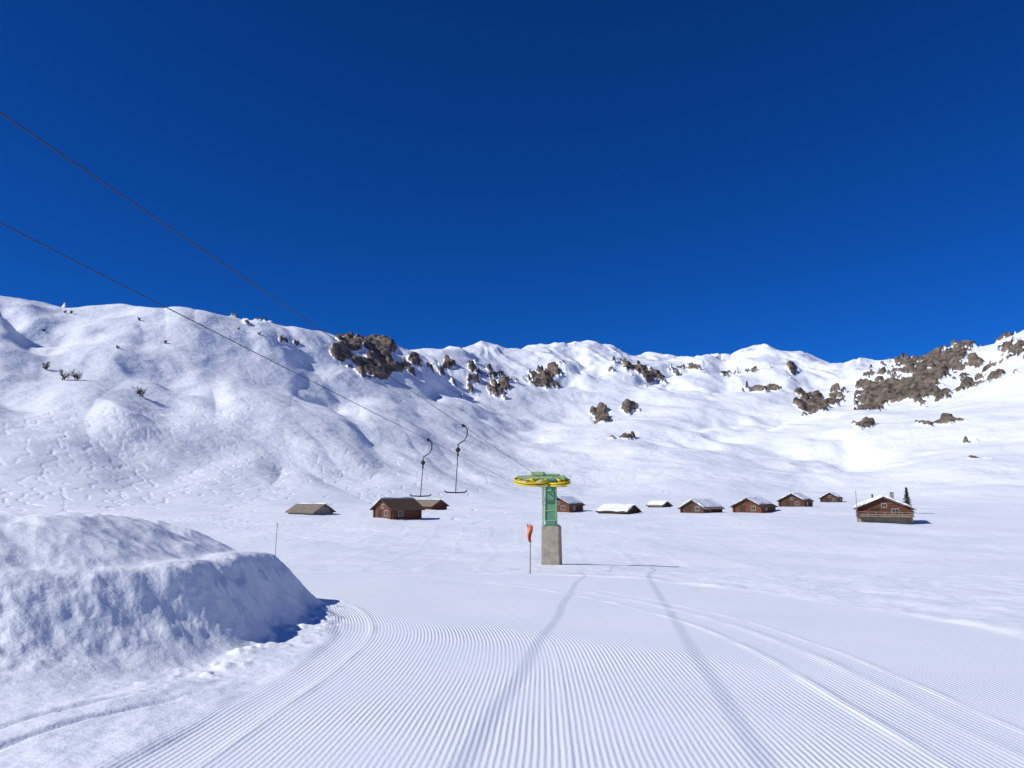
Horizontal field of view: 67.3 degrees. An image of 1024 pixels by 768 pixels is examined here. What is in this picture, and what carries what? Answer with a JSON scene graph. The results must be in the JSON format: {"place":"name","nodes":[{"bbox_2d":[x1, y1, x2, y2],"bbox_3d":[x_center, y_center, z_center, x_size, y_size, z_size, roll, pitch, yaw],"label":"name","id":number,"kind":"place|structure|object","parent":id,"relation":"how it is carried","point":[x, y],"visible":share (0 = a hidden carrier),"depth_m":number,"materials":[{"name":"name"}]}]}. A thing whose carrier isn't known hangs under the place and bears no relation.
{"place":"outdoors","nodes":[
{"label":"outdoors","id":0,"kind":"place"},
{"bbox_2d":[0,296,1023,767],"bbox_3d":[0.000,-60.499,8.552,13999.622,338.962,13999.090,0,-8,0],"label":"snow terrain","id":1,"kind":"structure","parent":0,"point":[168,598],"depth_m":40.56,"materials":[{"name":"snow"},{"name":"white snow"}]},
{"bbox_2d":[42,361,49,368],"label":"bare shrub","id":2,"kind":"object","parent":1,"relation":"on","point":[46,366],"visible":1,"depth_m":312.61,"materials":[{"name":"brown plant"}]},
{"bbox_2d":[59,369,69,379],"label":"bare shrub","id":3,"kind":"object","parent":1,"relation":"on","point":[61,372],"visible":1,"depth_m":302.09,"materials":[{"name":"brown plant"}]},
{"bbox_2d":[70,368,82,380],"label":"bare shrub","id":4,"kind":"object","parent":1,"relation":"on","point":[76,375],"visible":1,"depth_m":303.17,"materials":[{"name":"brown plant"}]},
{"bbox_2d":[134,387,145,396],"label":"bare shrub","id":5,"kind":"object","parent":1,"relation":"on","point":[141,392],"visible":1,"depth_m":301.29,"materials":[{"name":"brown plant"}]},
{"bbox_2d":[285,503,335,514],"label":"stone hut","id":6,"kind":"object","parent":1,"relation":"on","point":[312,508],"visible":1,"depth_m":131.04,"materials":[{"name":"grey stone"}]},
{"bbox_2d":[370,497,424,519],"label":"log cabin","id":7,"kind":"object","parent":1,"relation":"on","point":[391,508],"visible":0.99,"depth_m":112.17,"materials":[{"name":"brown wood"}]},
{"bbox_2d":[417,499,448,509],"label":"log cabin","id":8,"kind":"object","parent":1,"relation":"on","point":[434,504],"visible":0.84,"depth_m":159.56,"materials":[{"name":"wood"}]},
{"bbox_2d":[527,524,532,573],"bbox_3d":[0.672,6.355,28.913,0.245,2.150,0.100,0,-8,0],"label":"piste marker flag","id":9,"kind":"object","parent":1,"relation":"on","point":[529,530],"visible":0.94,"depth_m":28.99,"materials":[{"name":"orange fabric"}]},
{"bbox_2d":[513,472,570,564],"bbox_3d":[1.689,7.875,42.944,3.245,5.903,2.125,-2,-8,12],"label":"ski lift pylon","id":10,"kind":"object","parent":1,"relation":"on","point":[551,544],"visible":1,"depth_m":42.58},
{"bbox_2d":[0,222,504,478],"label":"ski lift cable","id":11,"kind":"object","parent":10,"relation":"attached to","point":[201,325],"visible":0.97,"depth_m":14.30,"materials":[{"name":"metal"}]},
{"bbox_2d":[410,438,432,496],"bbox_3d":[-3.431,3.147,29.006,0.839,2.211,0.220,1,-8,-8],"label":"tow bar","id":12,"kind":"object","parent":11,"relation":"hanging from","point":[423,461],"visible":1,"depth_m":28.98,"materials":[{"name":"metal"}]},
{"bbox_2d":[0,112,535,474],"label":"ski lift cable","id":13,"kind":"object","parent":10,"relation":"attached to","point":[209,254],"visible":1,"depth_m":11.77,"materials":[{"name":"black metal"}]},
{"bbox_2d":[444,424,467,492],"bbox_3d":[-1.988,2.639,27.258,0.839,2.461,0.220,1,-8,-8],"label":"tow bar","id":14,"kind":"object","parent":13,"relation":"hanging from","point":[458,448],"visible":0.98,"depth_m":27.25,"materials":[{"name":"metal"}]},
{"bbox_2d":[545,496,584,512],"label":"log cabin","id":15,"kind":"object","parent":1,"relation":"on","point":[569,504],"visible":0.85,"depth_m":147.81,"materials":[{"name":"brown wood"}]},
{"bbox_2d":[595,503,641,513],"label":"log cabin","id":16,"kind":"object","parent":1,"relation":"on","point":[614,508],"visible":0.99,"depth_m":141.69,"materials":[{"name":"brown wood"}]},
{"bbox_2d":[646,501,672,506],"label":"log cabin","id":17,"kind":"object","parent":1,"relation":"on","point":[658,504],"visible":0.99,"depth_m":178.70,"materials":[{"name":"wood"}]},
{"bbox_2d":[677,499,724,512],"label":"log cabin","id":18,"kind":"object","parent":1,"relation":"on","point":[700,506],"visible":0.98,"depth_m":142.46,"materials":[{"name":"wood"}]},
{"bbox_2d":[730,497,777,512],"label":"log cabin","id":19,"kind":"object","parent":1,"relation":"on","point":[754,505],"visible":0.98,"depth_m":143.19,"materials":[{"name":"brown wood"}]},
{"bbox_2d":[740,506,744,512],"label":"door","id":20,"kind":"structure","parent":19,"relation":"in","point":[742,509],"depth_m":143.42,"materials":[{"name":"brown wood"}]},
{"bbox_2d":[776,493,813,506],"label":"log cabin","id":21,"kind":"object","parent":1,"relation":"on","point":[795,500],"visible":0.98,"depth_m":183.51,"materials":[{"name":"brown wood"}]},
{"bbox_2d":[819,492,843,501],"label":"log cabin","id":22,"kind":"object","parent":1,"relation":"on","point":[830,497],"visible":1,"depth_m":244.89,"materials":[{"name":"brown wood"}]},
{"bbox_2d":[853,490,915,524],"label":"mountain chalet","id":23,"kind":"object","parent":1,"relation":"on","point":[880,508],"visible":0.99,"depth_m":106.70,"materials":[{"name":"wood"}]},
{"bbox_2d":[871,508,878,515],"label":"door","id":24,"kind":"structure","parent":23,"relation":"in","point":[873,511],"depth_m":107.21,"materials":[{"name":"brown wood"}]},
{"bbox_2d":[903,487,911,507],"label":"spruce tree","id":25,"kind":"object","parent":1,"relation":"on","point":[906,497],"visible":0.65,"depth_m":133.46,"materials":[{"name":"green plant"}]},
{"bbox_2d":[0,0,1023,362],"label":"sky","id":26,"kind":"structure","parent":0,"point":[832,181],"materials":[{"name":"blue"}]}
]}

